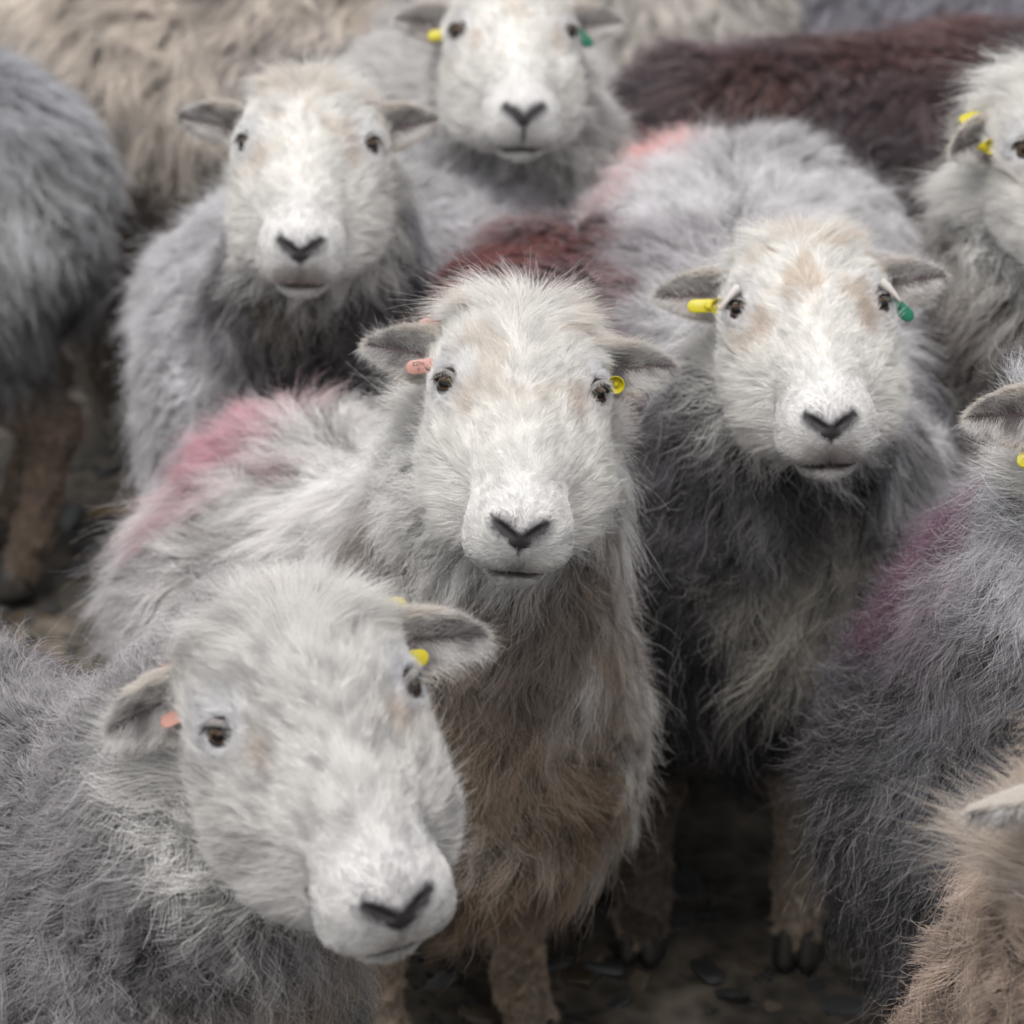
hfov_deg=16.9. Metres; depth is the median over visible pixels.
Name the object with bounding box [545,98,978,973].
sheep
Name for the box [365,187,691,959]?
sheep
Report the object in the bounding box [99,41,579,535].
sheep
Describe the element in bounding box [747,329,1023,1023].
sheep
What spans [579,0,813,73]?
sheep
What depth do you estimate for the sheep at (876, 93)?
4.35 m
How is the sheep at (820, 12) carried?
on the ground
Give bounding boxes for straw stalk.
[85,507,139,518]
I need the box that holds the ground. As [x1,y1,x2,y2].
[0,305,903,1023]
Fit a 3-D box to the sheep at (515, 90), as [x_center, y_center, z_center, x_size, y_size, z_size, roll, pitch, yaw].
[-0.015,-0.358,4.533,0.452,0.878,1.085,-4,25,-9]
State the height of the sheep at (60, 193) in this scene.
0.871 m
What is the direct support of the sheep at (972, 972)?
on the ground
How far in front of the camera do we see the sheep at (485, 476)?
3.15 m
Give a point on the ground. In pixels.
(738, 951)
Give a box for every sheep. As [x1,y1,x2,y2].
[0,0,618,467]
[0,27,146,602]
[0,529,507,1023]
[47,248,693,1023]
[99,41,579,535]
[311,0,646,217]
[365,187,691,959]
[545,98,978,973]
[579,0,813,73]
[595,0,1023,258]
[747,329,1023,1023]
[789,0,1023,37]
[844,684,1023,1023]
[860,29,1023,493]
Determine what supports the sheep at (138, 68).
on the ground
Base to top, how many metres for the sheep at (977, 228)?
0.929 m
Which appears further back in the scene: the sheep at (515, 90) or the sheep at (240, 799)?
the sheep at (515, 90)

